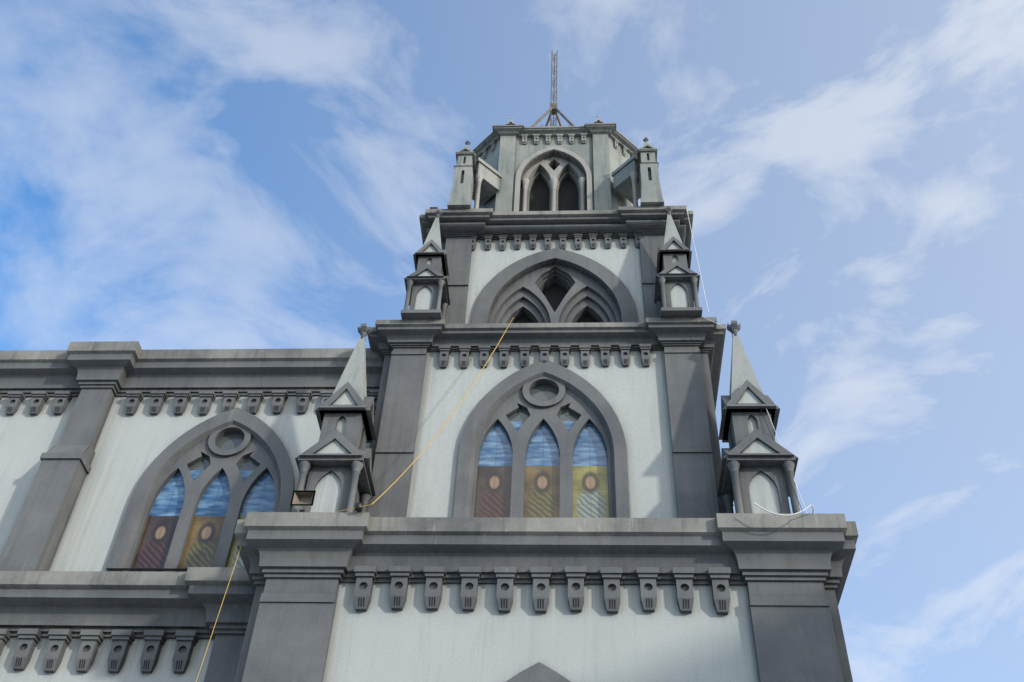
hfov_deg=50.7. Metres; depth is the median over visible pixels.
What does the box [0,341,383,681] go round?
nave wall
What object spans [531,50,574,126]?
antenna mast
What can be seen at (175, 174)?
sky
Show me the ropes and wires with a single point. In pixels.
(358, 507)
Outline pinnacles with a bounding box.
[291,137,799,512]
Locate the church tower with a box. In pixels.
[234,116,858,681]
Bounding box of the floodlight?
[290,490,315,511]
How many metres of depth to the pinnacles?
15.60 m
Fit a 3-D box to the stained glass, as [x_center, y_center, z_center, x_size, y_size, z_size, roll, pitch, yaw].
[-2.011,2.090,16.124,7.055,3.610,0.210,-5,-45,7]
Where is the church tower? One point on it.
(670, 568)
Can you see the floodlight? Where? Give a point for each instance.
(302, 497)
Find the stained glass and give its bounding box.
[131,385,608,571]
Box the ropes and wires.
[196,207,813,681]
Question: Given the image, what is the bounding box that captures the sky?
[0,0,1023,681]

